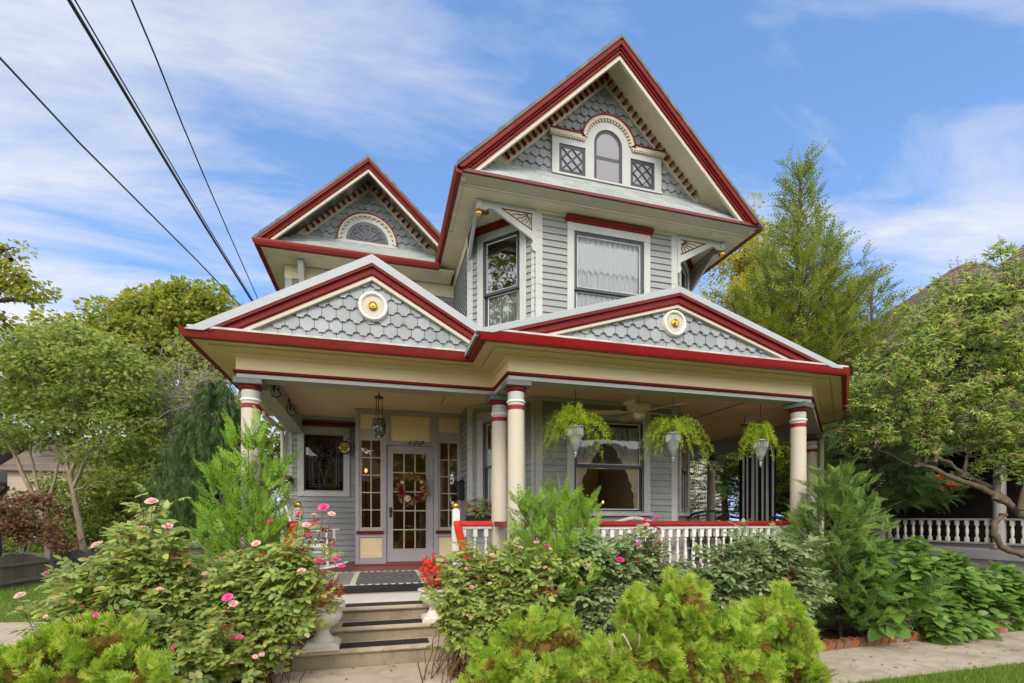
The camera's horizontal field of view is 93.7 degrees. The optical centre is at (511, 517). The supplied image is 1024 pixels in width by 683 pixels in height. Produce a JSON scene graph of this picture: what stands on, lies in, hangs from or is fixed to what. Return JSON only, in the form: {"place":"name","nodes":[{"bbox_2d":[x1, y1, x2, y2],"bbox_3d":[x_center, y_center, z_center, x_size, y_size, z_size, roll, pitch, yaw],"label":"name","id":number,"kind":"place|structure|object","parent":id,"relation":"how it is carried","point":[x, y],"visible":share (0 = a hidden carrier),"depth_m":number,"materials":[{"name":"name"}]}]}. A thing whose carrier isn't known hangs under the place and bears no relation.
{"place":"outdoors","nodes":[
{"label":"outdoors","id":0,"kind":"place"},
{"bbox_2d":[0,435,35,508],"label":"house","id":1,"kind":"structure","parent":0,"point":[6,457],"depth_m":29.10,"materials":[{"name":"brown concrete"}]},
{"bbox_2d":[0,622,52,645],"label":"driveway","id":2,"kind":"structure","parent":0,"point":[5,636],"depth_m":6.34,"materials":[{"name":"concrete"}]},
{"bbox_2d":[0,436,228,543],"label":"beige house","id":3,"kind":"structure","parent":0,"point":[44,462],"depth_m":27.96,"materials":[{"name":"brown concrete"}]},
{"bbox_2d":[0,529,1023,682],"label":"ground","id":4,"kind":"structure","parent":0,"point":[38,553],"depth_m":7.74,"materials":[{"name":"green plant"}]},
{"bbox_2d":[0,481,9,555],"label":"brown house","id":5,"kind":"structure","parent":4,"relation":"on","point":[5,489],"depth_m":13.09,"materials":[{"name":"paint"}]},
{"bbox_2d":[0,238,63,351],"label":"overhanging tree","id":6,"kind":"object","parent":4,"relation":"on","point":[20,287],"visible":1,"depth_m":10.00,"materials":[{"name":"green plant"}]},
{"bbox_2d":[0,489,83,554],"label":"bronze tree","id":7,"kind":"object","parent":4,"relation":"on","point":[18,524],"visible":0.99,"depth_m":11.43,"materials":[{"name":"brown plant"}]},
{"bbox_2d":[0,322,105,555],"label":"layered tree","id":8,"kind":"object","parent":4,"relation":"on","point":[7,387],"visible":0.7,"depth_m":15.35,"materials":[{"name":"green plant"}]},
{"bbox_2d":[0,294,176,528],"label":"maple tree","id":9,"kind":"object","parent":4,"relation":"on","point":[90,321],"visible":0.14,"depth_m":25.89,"materials":[{"name":"green plant"}]},
{"bbox_2d":[3,318,175,551],"bbox_3d":[-13.350,-2.449,15.601,4.554,7.913,3.618,0,0,-15],"label":"layered tree","id":10,"kind":"object","parent":4,"relation":"on","point":[124,407],"visible":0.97,"depth_m":15.17,"materials":[{"name":"green plant"}]},
{"bbox_2d":[2,459,178,552],"bbox_3d":[-18.310,-0.257,20.953,9.070,4.691,3.166,0,0,-3],"label":"garden shrub","id":11,"kind":"object","parent":4,"relation":"on","point":[92,534],"visible":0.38,"depth_m":20.60,"materials":[{"name":"green plant"}]},
{"bbox_2d":[0,561,218,621],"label":"grass","id":12,"kind":"structure","parent":4,"relation":"on","point":[3,601],"depth_m":8.74,"materials":[{"name":"green plant"}]},
{"bbox_2d":[0,540,234,588],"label":"wooden fence","id":13,"kind":"object","parent":4,"relation":"on","point":[19,569],"visible":0.24,"depth_m":10.61,"materials":[{"name":"wood"}]},
{"bbox_2d":[85,330,240,533],"bbox_3d":[-11.639,-2.992,16.915,6.008,8.992,5.235,0,0,-15],"label":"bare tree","id":14,"kind":"object","parent":4,"relation":"on","point":[180,404],"visible":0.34,"depth_m":16.45,"materials":[{"name":"green plant"}]},
{"bbox_2d":[103,274,243,541],"bbox_3d":[-18.217,-5.942,27.180,9.055,14.932,5.128,0,0,2],"label":"maple tree","id":15,"kind":"object","parent":4,"relation":"on","point":[169,306],"visible":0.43,"depth_m":26.03,"materials":[{"name":"green plant"}]},
{"bbox_2d":[62,370,284,540],"bbox_3d":[-15.408,-2.710,22.711,12.824,8.631,4.992,0,0,-4],"label":"maple tree","id":16,"kind":"object","parent":4,"relation":"on","point":[272,439],"visible":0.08,"depth_m":22.16,"materials":[{"name":"green plant"}]},
{"bbox_2d":[141,378,279,567],"bbox_3d":[-7.578,-1.079,12.498,3.370,5.166,3.629,0,0,-45],"label":"weeping conifer","id":17,"kind":"object","parent":4,"relation":"on","point":[200,439],"visible":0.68,"depth_m":11.88,"materials":[{"name":"green plant"}]},
{"bbox_2d":[270,660,459,682],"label":"walkway","id":18,"kind":"structure","parent":4,"relation":"on","point":[405,673],"depth_m":4.52,"materials":[{"name":"concrete"}]},
{"bbox_2d":[291,603,452,671],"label":"stone steps","id":19,"kind":"structure","parent":4,"relation":"on","point":[372,656],"depth_m":5.04,"materials":[{"name":"concrete"}]},
{"bbox_2d":[302,601,345,652],"bbox_3d":[-1.908,1.091,4.839,0.447,0.435,0.447,0,0,-15],"label":"stone urn","id":20,"kind":"object","parent":19,"relation":"on","point":[324,640],"visible":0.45,"depth_m":4.74,"materials":[{"name":"white stone"}]},
{"bbox_2d":[318,579,344,607],"bbox_3d":[-1.915,0.765,4.839,0.444,0.314,0.438,0,0,-15],"label":"begonia","id":21,"kind":"object","parent":20,"relation":"in","point":[323,603],"visible":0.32,"depth_m":4.83,"materials":[{"name":"red plant"}]},
{"bbox_2d":[342,618,421,626],"bbox_3d":[-1.396,1.151,5.263,0.875,0.006,0.190,0,0,-15],"label":"tread mat","id":22,"kind":"object","parent":19,"relation":"on","point":[368,623],"visible":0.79,"depth_m":5.25,"materials":[{"name":"black rubber"}]},
{"bbox_2d":[339,638,428,648],"bbox_3d":[-1.325,1.306,4.992,0.900,0.006,0.190,0,0,-15],"label":"tread mat","id":23,"kind":"object","parent":19,"relation":"on","point":[383,643],"visible":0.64,"depth_m":4.96,"materials":[{"name":"black rubber"}]},
{"bbox_2d":[345,600,422,606],"bbox_3d":[-1.465,0.991,5.524,0.850,0.006,0.190,0,0,-15],"label":"tread mat","id":24,"kind":"object","parent":19,"relation":"on","point":[383,603],"visible":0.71,"depth_m":5.51,"materials":[{"name":"black rubber"}]},
{"bbox_2d":[417,586,445,622],"bbox_3d":[-0.882,0.977,5.418,0.365,0.355,0.365,0,0,-15],"label":"stone urn","id":25,"kind":"object","parent":19,"relation":"on","point":[429,616],"visible":0.49,"depth_m":5.32,"materials":[{"name":"white stone"}]},
{"bbox_2d":[417,553,447,589],"bbox_3d":[-0.889,0.621,5.416,0.375,0.453,0.359,0,0,-15],"label":"begonia","id":26,"kind":"object","parent":25,"relation":"in","point":[433,582],"visible":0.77,"depth_m":5.35,"materials":[{"name":"red plant"}]},
{"bbox_2d":[177,33,849,673],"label":"victorian house","id":27,"kind":"structure","parent":4,"relation":"on","point":[599,219],"depth_m":7.46,"materials":[{"name":"grey paint"}]},
{"bbox_2d":[0,57,240,305],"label":"utility wire","id":28,"kind":"object","parent":27,"relation":"attached to","point":[34,94],"visible":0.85,"depth_m":5.58,"materials":[{"name":"black metal"}]},
{"bbox_2d":[67,0,252,300],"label":"utility wire","id":29,"kind":"object","parent":27,"relation":"attached to","point":[81,20],"visible":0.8,"depth_m":5.03,"materials":[{"name":"black metal"}]},
{"bbox_2d":[74,0,253,300],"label":"utility wire","id":30,"kind":"object","parent":27,"relation":"attached to","point":[151,130],"visible":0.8,"depth_m":5.02,"materials":[{"name":"black metal"}]},
{"bbox_2d":[131,0,257,298],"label":"utility wire","id":31,"kind":"object","parent":27,"relation":"attached to","point":[184,129],"visible":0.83,"depth_m":5.01,"materials":[{"name":"black metal"}]},
{"bbox_2d":[278,475,291,482],"bbox_3d":[-4.074,-0.693,8.619,0.200,0.120,0.188,0,0,-15],"label":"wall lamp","id":32,"kind":"object","parent":27,"relation":"attached to","point":[289,479],"visible":0.42,"depth_m":8.56,"materials":[{"name":"black metal"}]},
{"bbox_2d":[283,497,347,569],"bbox_3d":[-3.112,0.251,7.601,0.907,1.125,0.610,0,0,-7],"label":"rocking chair","id":33,"kind":"object","parent":27,"relation":"on","point":[318,545],"visible":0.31,"depth_m":7.45,"materials":[{"name":"white paint"}]},
{"bbox_2d":[304,537,333,542],"bbox_3d":[-3.083,0.355,7.608,0.440,0.100,0.460,0,0,-7],"label":"cushion","id":34,"kind":"object","parent":33,"relation":"on","point":[317,540],"visible":0.49,"depth_m":7.42,"materials":[{"name":"grey fabric"}]},
{"bbox_2d":[297,426,349,496],"bbox_3d":[-3.485,-1.030,8.909,0.905,1.280,0.097,0,0,-15],"label":"window","id":35,"kind":"structure","parent":27,"relation":"in","point":[323,467],"depth_m":8.91,"materials":[{"name":"grey paint"}]},
{"bbox_2d":[337,438,353,453],"bbox_3d":[-3.045,-1.315,8.863,0.327,0.305,0.126,0,0,-41],"label":"round sign","id":36,"kind":"object","parent":27,"relation":"attached to","point":[344,447],"visible":1,"depth_m":8.82,"materials":[{"name":"gold metal"}]},
{"bbox_2d":[365,469,366,526],"bbox_3d":[-2.970,-0.086,9.763,0.120,1.823,0.114,0,0,-15],"label":"floor lamp","id":37,"kind":"object","parent":27,"relation":"in","point":[365,499],"visible":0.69,"depth_m":9.75,"materials":[{"name":"brown metal"}]},
{"bbox_2d":[337,212,396,247],"bbox_3d":[-2.731,-5.422,9.074,1.090,0.605,0.135,0,0,-15],"label":"window","id":38,"kind":"structure","parent":27,"relation":"in","point":[360,227],"depth_m":9.05,"materials":[{"name":"grey paint"}]},
{"bbox_2d":[372,392,385,438],"bbox_3d":[-1.869,-1.482,6.746,0.198,0.755,0.198,0,0,-15],"label":"hanging lantern","id":39,"kind":"object","parent":27,"relation":"hanging from","point":[378,427],"visible":1,"depth_m":6.69,"materials":[{"name":"brown metal"}]},
{"bbox_2d":[323,569,449,586],"bbox_3d":[-1.689,0.816,6.562,1.638,0.010,1.550,0,0,-15],"label":"porch rug","id":40,"kind":"object","parent":27,"relation":"on","point":[377,577],"visible":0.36,"depth_m":6.49,"materials":[{"name":"grey fabric"}]},
{"bbox_2d":[325,583,447,592],"bbox_3d":[-1.461,0.835,5.724,1.638,0.051,0.183,0,0,-15],"label":"edge mat","id":41,"kind":"object","parent":27,"relation":"on","point":[384,587],"visible":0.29,"depth_m":5.63,"materials":[{"name":"black rubber"}]},
{"bbox_2d":[387,445,433,561],"bbox_3d":[-1.776,-0.240,8.415,0.808,2.020,0.148,0,0,-15],"label":"door","id":42,"kind":"structure","parent":27,"relation":"in","point":[404,554],"depth_m":8.42,"materials":[{"name":"white paint"}]},
{"bbox_2d":[394,471,429,506],"bbox_3d":[-1.738,-0.498,8.348,0.609,0.638,0.136,0,0,-15],"label":"wreath","id":43,"kind":"object","parent":27,"relation":"hanging from","point":[408,499],"depth_m":8.34,"materials":[{"name":"brown plant"}]},
{"bbox_2d":[454,479,464,502],"bbox_3d":[-0.923,-0.434,8.329,0.157,0.459,0.260,0,0,-15],"label":"mailbox","id":44,"kind":"object","parent":27,"relation":"attached to","point":[459,484],"visible":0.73,"depth_m":8.22,"materials":[{"name":"black metal"}]},
{"bbox_2d":[464,515,490,520],"bbox_3d":[-0.552,0.055,7.632,0.409,0.182,0.191,0,0,-15],"label":"iron basket","id":45,"kind":"object","parent":27,"relation":"attached to","point":[474,518],"visible":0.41,"depth_m":7.55,"materials":[{"name":"black metal"}]},
{"bbox_2d":[464,497,490,517],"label":"geranium","id":46,"kind":"object","parent":45,"relation":"in","point":[468,505],"visible":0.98,"depth_m":7.59,"materials":[{"name":"green plant"}]},
{"bbox_2d":[474,219,526,326],"bbox_3d":[-0.152,-3.740,7.673,1.010,1.880,0.232,0,0,30],"label":"window","id":47,"kind":"structure","parent":27,"relation":"in","point":[509,307],"depth_m":7.72,"materials":[{"name":"grey paint"}]},
{"bbox_2d":[477,407,526,514],"bbox_3d":[-0.150,-0.868,7.678,0.970,1.685,0.222,0,0,30],"label":"window","id":48,"kind":"structure","parent":27,"relation":"in","point":[482,439],"depth_m":7.81,"materials":[{"name":"grey paint"}]},
{"bbox_2d":[567,390,583,457],"bbox_3d":[0.782,-1.296,5.912,0.212,1.124,0.212,0,0,-15],"label":"hanging planter","id":49,"kind":"object","parent":27,"relation":"hanging from","point":[576,444],"visible":0.73,"depth_m":5.86,"materials":[{"name":"metal"}]},
{"bbox_2d":[537,401,613,466],"bbox_3d":[0.792,-1.011,5.914,0.852,0.801,0.780,0,0,38],"label":"asparagus fern","id":50,"kind":"object","parent":49,"relation":"in","point":[571,414],"visible":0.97,"depth_m":5.83,"materials":[{"name":"green plant"}]},
{"bbox_2d":[548,113,664,194],"bbox_3d":[1.536,-5.867,7.697,2.000,1.095,0.150,0,0,-15],"label":"window","id":51,"kind":"structure","parent":27,"relation":"in","point":[606,151],"depth_m":7.67,"materials":[{"name":"grey paint"}]},
{"bbox_2d":[565,214,653,309],"bbox_3d":[1.551,-3.712,7.678,1.510,1.935,0.195,0,0,-15],"label":"window","id":52,"kind":"structure","parent":27,"relation":"in","point":[597,272],"depth_m":7.69,"materials":[{"name":"grey paint"}]},
{"bbox_2d":[566,408,653,515],"bbox_3d":[1.549,-0.868,7.685,1.510,1.685,0.189,0,0,-15],"label":"window","id":53,"kind":"structure","parent":27,"relation":"in","point":[624,448],"depth_m":7.79,"materials":[{"name":"grey paint"}]},
{"bbox_2d":[564,516,683,576],"bbox_3d":[1.552,0.404,6.683,1.670,0.841,0.641,0,0,-15],"label":"wicker settee","id":54,"kind":"object","parent":27,"relation":"on","point":[673,540],"visible":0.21,"depth_m":6.53,"materials":[{"name":"wicker"}]},
{"bbox_2d":[591,395,684,441],"bbox_3d":[1.795,-1.462,6.786,1.288,0.794,1.270,0,0,-15],"label":"ceiling fan","id":55,"kind":"object","parent":27,"relation":"hanging from","point":[638,409],"visible":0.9,"depth_m":6.70,"materials":[{"name":"beige paint"}]},
{"bbox_2d":[665,417,681,461],"bbox_3d":[2.103,-1.288,6.271,0.212,1.140,0.212,0,0,-15],"label":"hanging planter","id":56,"kind":"object","parent":27,"relation":"hanging from","point":[671,439],"visible":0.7,"depth_m":6.22,"materials":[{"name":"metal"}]},
{"bbox_2d":[640,415,713,472],"bbox_3d":[2.138,-0.919,6.270,0.992,0.878,0.770,0,0,11],"label":"asparagus fern","id":57,"kind":"object","parent":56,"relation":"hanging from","point":[663,427],"visible":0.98,"depth_m":6.17,"materials":[{"name":"green plant"}]},
{"bbox_2d":[679,417,691,515],"bbox_3d":[3.058,-0.868,8.550,0.152,1.685,0.970,0,0,30],"label":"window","id":58,"kind":"structure","parent":27,"relation":"in","point":[685,475],"depth_m":8.83,"materials":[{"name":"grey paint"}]},
{"bbox_2d":[679,252,692,290],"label":"window","id":59,"kind":"structure","parent":27,"relation":"in","point":[686,266],"depth_m":8.78,"materials":[{"name":"grey paint"}]},
{"bbox_2d":[687,510,727,563],"bbox_3d":[3.567,0.346,8.778,0.716,0.961,0.636,0,0,8],"label":"black armchair","id":60,"kind":"object","parent":27,"relation":"on","point":[722,517],"visible":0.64,"depth_m":8.57,"materials":[{"name":"metal"}]},
{"bbox_2d":[739,416,750,456],"bbox_3d":[4.248,-1.482,8.771,0.198,0.755,0.198,0,0,-15],"label":"hanging lantern","id":61,"kind":"object","parent":27,"relation":"hanging from","point":[748,452],"visible":0.56,"depth_m":8.73,"materials":[{"name":"brown metal"}]},
{"bbox_2d":[739,446,775,541],"bbox_3d":[5.358,-0.475,10.487,0.039,2.050,1.070,0,0,-15],"label":"striped curtain","id":62,"kind":"object","parent":27,"relation":"hanging from","point":[757,491],"visible":0.68,"depth_m":10.47,"materials":[{"name":"black fabric"}]},
{"bbox_2d":[753,404,768,466],"bbox_3d":[3.434,-1.277,6.632,0.212,1.162,0.212,0,0,-15],"label":"hanging planter","id":63,"kind":"object","parent":27,"relation":"hanging from","point":[762,448],"visible":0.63,"depth_m":6.58,"materials":[{"name":"metal"}]},
{"bbox_2d":[738,420,781,460],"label":"asparagus fern","id":64,"kind":"object","parent":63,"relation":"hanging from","point":[766,430],"visible":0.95,"depth_m":6.57,"materials":[{"name":"green plant"}]},
{"bbox_2d":[690,454,789,546],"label":"dark conifer","id":65,"kind":"object","parent":4,"relation":"on","point":[725,489],"visible":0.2,"depth_m":15.09,"materials":[{"name":"green plant"}]},
{"bbox_2d":[697,192,810,324],"bbox_3d":[10.031,-6.301,20.917,5.225,15.620,3.916,0,0,-15],"label":"birch tree","id":66,"kind":"object","parent":4,"relation":"on","point":[738,268],"visible":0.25,"depth_m":20.88,"materials":[{"name":"green plant"}]},
{"bbox_2d":[693,139,977,520],"bbox_3d":[8.652,-4.839,14.426,7.811,12.720,7.679,0,0,-15],"label":"hemlock tree","id":67,"kind":"object","parent":4,"relation":"on","point":[825,334],"visible":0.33,"depth_m":13.79,"materials":[{"name":"green plant"}]},
{"bbox_2d":[831,639,843,649],"bbox_3d":[3.686,1.463,5.459,0.093,0.137,0.102,38,-19,-17],"label":"edging brick","id":68,"kind":"object","parent":4,"relation":"on","point":[839,644],"visible":0.58,"depth_m":5.42,"materials":[{"name":"brown brick"}]},
{"bbox_2d":[839,637,851,648],"bbox_3d":[3.807,1.457,5.500,0.093,0.150,0.102,32,-13,-15],"label":"edging brick","id":69,"kind":"object","parent":4,"relation":"on","point":[847,642],"visible":0.58,"depth_m":5.46,"materials":[{"name":"brown brick"}]},
{"bbox_2d":[861,635,873,645],"bbox_3d":[4.157,1.456,5.621,0.092,0.143,0.102,40,-18,-14],"label":"edging brick","id":70,"kind":"object","parent":4,"relation":"on","point":[871,643],"visible":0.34,"depth_m":5.59,"materials":[{"name":"red brick"}]},
{"bbox_2d":[777,370,971,546],"bbox_3d":[8.243,-0.970,11.073,3.572,4.959,3.898,0,0,-15],"label":"dark conifer","id":71,"kind":"object","parent":4,"relation":"on","point":[893,487],"visible":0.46,"depth_m":10.33,"materials":[{"name":"green plant"}]},
{"bbox_2d":[873,638,881,644],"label":"edging brick","id":72,"kind":"object","parent":4,"relation":"on","point":[876,642],"visible":0.2,"depth_m":5.61,"materials":[{"name":"brown brick"}]},
{"bbox_2d":[848,255,915,337],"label":"hemlock tree","id":73,"kind":"object","parent":4,"relation":"on","point":[872,307],"visible":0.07,"depth_m":15.49,"materials":[{"name":"green plant"}]},
{"bbox_2d":[880,636,888,643],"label":"edging brick","id":74,"kind":"object","parent":4,"relation":"on","point":[885,639],"visible":0.24,"depth_m":5.65,"materials":[{"name":"orange brick"}]},
{"bbox_2d":[888,637,895,643],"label":"edging brick","id":75,"kind":"object","parent":4,"relation":"on","point":[891,641],"visible":0.16,"depth_m":5.68,"materials":[{"name":"orange brick"}]},
{"bbox_2d":[903,635,912,641],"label":"edging brick","id":76,"kind":"object","parent":4,"relation":"on","point":[907,639],"visible":0.24,"depth_m":5.75,"materials":[{"name":"orange brick"}]},
{"bbox_2d":[911,631,920,640],"bbox_3d":[4.865,1.457,5.833,0.093,0.155,0.102,35,-4,-13],"label":"edging brick","id":77,"kind":"object","parent":4,"relation":"on","point":[915,635],"visible":0.42,"depth_m":5.78,"materials":[{"name":"orange brick"}]},
{"bbox_2d":[817,244,1023,583],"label":"neighbour house","id":78,"kind":"structure","parent":4,"relation":"on","point":[965,528],"depth_m":11.67,"materials":[{"name":"brown paint"}]},
{"bbox_2d":[930,464,970,493],"bbox_3d":[9.990,-1.119,11.056,0.592,1.163,1.030,0,0,-15],"label":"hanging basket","id":79,"kind":"object","parent":78,"relation":"hanging from","point":[952,482],"visible":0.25,"depth_m":10.87,"materials":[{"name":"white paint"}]},
{"bbox_2d":[832,235,1023,557],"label":"chaste tree","id":80,"kind":"object","parent":4,"relation":"on","point":[944,330],"visible":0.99,"depth_m":7.65,"materials":[{"name":"green plant"}]},
{"bbox_2d":[836,660,1023,682],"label":"grass","id":81,"kind":"structure","parent":4,"relation":"on","point":[985,675],"depth_m":4.44,"materials":[{"name":"green plant"}]},
{"bbox_2d":[962,602,1018,630],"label":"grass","id":82,"kind":"structure","parent":4,"relation":"on","point":[995,620],"depth_m":6.46,"materials":[{"name":"green plant"}]},
{"bbox_2d":[0,0,1023,520],"label":"sky","id":83,"kind":"structure","parent":0,"point":[920,103],"materials":[{"name":"blue"}]},
{"bbox_2d":[231,600,1015,682],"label":"garden soil","id":84,"kind":"structure","parent":0,"point":[830,633],"depth_m":6.14,"materials":[{"name":"brown soil"}]},
{"bbox_2d":[0,608,184,682],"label":"golden cypress","id":85,"kind":"object","parent":84,"relation":"on","point":[69,652],"visible":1,"depth_m":3.25,"materials":[{"name":"green plant"}]},
{"bbox_2d":[3,481,271,682],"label":"rose bush","id":86,"kind":"object","parent":84,"relation":"on","point":[141,578],"visible":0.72,"depth_m":3.77,"materials":[{"name":"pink plant"}]},
{"bbox_2d":[186,405,313,580],"bbox_3d":[-2.707,0.154,5.029,1.353,2.696,1.336,0,0,23],"label":"cypress shrub","id":87,"kind":"object","parent":84,"relation":"on","point":[228,517],"visible":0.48,"depth_m":4.97,"materials":[{"name":"green plant"}]},
{"bbox_2d":[175,503,345,682],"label":"rose bush","id":88,"kind":"object","parent":84,"relation":"on","point":[272,596],"visible":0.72,"depth_m":4.07,"materials":[{"name":"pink plant"}]},
{"bbox_2d":[418,536,598,682],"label":"rose bush","id":89,"kind":"object","parent":84,"relation":"on","point":[480,597],"visible":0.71,"depth_m":4.40,"materials":[{"name":"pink plant"}]},
{"bbox_2d":[450,599,601,682],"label":"golden cypress","id":90,"kind":"object","parent":84,"relation":"on","point":[531,648],"visible":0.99,"depth_m":3.42,"materials":[{"name":"green plant"}]},
{"bbox_2d":[497,473,614,605],"bbox_3d":[0.448,0.511,4.917,1.263,1.980,1.355,0,0,-15],"label":"cypress shrub","id":91,"kind":"object","parent":84,"relation":"on","point":[565,501],"visible":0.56,"depth_m":4.82,"materials":[{"name":"green plant"}]},
{"bbox_2d":[555,516,719,641],"bbox_3d":[1.257,0.743,4.830,1.667,1.524,0.923,0,0,-15],"label":"rose bush","id":92,"kind":"object","parent":84,"relation":"on","point":[629,564],"visible":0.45,"depth_m":4.70,"materials":[{"name":"green plant"}]},
{"bbox_2d":[568,565,761,682],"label":"golden cypress","id":93,"kind":"object","parent":84,"relation":"on","point":[680,634],"visible":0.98,"depth_m":3.44,"materials":[{"name":"green plant"}]},
{"bbox_2d":[670,517,837,655],"bbox_3d":[2.554,0.752,5.095,1.866,1.506,0.884,0,0,-15],"label":"rose bush","id":94,"kind":"object","parent":84,"relation":"on","point":[745,570],"visible":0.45,"depth_m":4.95,"materials":[{"name":"green plant"}]},
{"bbox_2d":[702,579,838,682],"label":"golden cypress","id":95,"kind":"object","parent":84,"relation":"on","point":[785,646],"visible":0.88,"depth_m":3.53,"materials":[{"name":"green plant"}]},
{"bbox_2d":[775,455,960,639],"bbox_3d":[4.024,0.377,5.968,2.217,2.248,2.150,0,0,-15],"label":"cypress shrub","id":96,"kind":"object","parent":84,"relation":"on","point":[845,578],"visible":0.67,"depth_m":5.75,"materials":[{"name":"green plant"}]},
{"bbox_2d":[850,536,1023,645],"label":"hydrangea","id":97,"kind":"object","parent":84,"relation":"on","point":[983,591],"visible":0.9,"depth_m":5.76,"materials":[{"name":"green plant"}]},
{"bbox_2d":[690,459,721,547],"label":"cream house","id":98,"kind":"structure","parent":0,"point":[699,478],"depth_m":23.77,"materials":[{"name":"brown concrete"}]},
{"bbox_2d":[455,631,1023,682],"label":"sidewalk","id":99,"kind":"structure","parent":0,"point":[929,656],"depth_m":5.10,"materials":[{"name":"grey concrete"}]},
{"bbox_2d":[292,641,1017,681],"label":"fallen leaves","id":100,"kind":"object","parent":99,"relation":"on","point":[836,651],"visible":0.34,"depth_m":5.03,"materials":[{"name":"brown plant"}]},
{"bbox_2d":[815,640,827,651],"bbox_3d":[3.442,1.453,5.374,0.093,0.136,0.102,37,-13,-14],"label":"edging brick","id":101,"kind":"object","parent":99,"relation":"on","point":[823,645],"visible":0.3,"depth_m":5.33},
{"bbox_2d":[823,638,835,650],"bbox_3d":[3.557,1.448,5.413,0.093,0.137,0.102,35,-8,-18],"label":"edging brick","id":102,"kind":"object","parent":99,"relation":"on","point":[831,644],"visible":0.56,"depth_m":5.37,"materials":[{"name":"orange brick"}]},
{"bbox_2d":[847,636,859,647],"bbox_3d":[3.919,1.455,5.537,0.093,0.139,0.102,38,-10,-11],"label":"edging brick","id":103,"kind":"object","parent":99,"relation":"on","point":[855,642],"visible":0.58,"depth_m":5.49,"materials":[{"name":"orange brick"}]},
{"bbox_2d":[856,636,867,646],"bbox_3d":[4.045,1.469,5.580,0.093,0.138,0.102,36,-8,-20],"label":"edging brick","id":104,"kind":"object","parent":99,"relation":"on","point":[863,642],"visible":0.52,"depth_m":5.54,"materials":[{"name":"brown brick"}]},
{"bbox_2d":[895,634,904,642],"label":"edging brick","id":105,"kind":"object","parent":99,"relation":"on","point":[898,640],"visible":0.12,"depth_m":5.71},
{"bbox_2d":[768,509,813,541],"bbox_3d":[4.293,0.346,7.422,0.636,0.961,0.716,0,0,40],"label":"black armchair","id":106,"kind":"object","parent":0,"point":[775,517],"visible":0.2,"depth_m":7.25,"materials":[{"name":"metal"}]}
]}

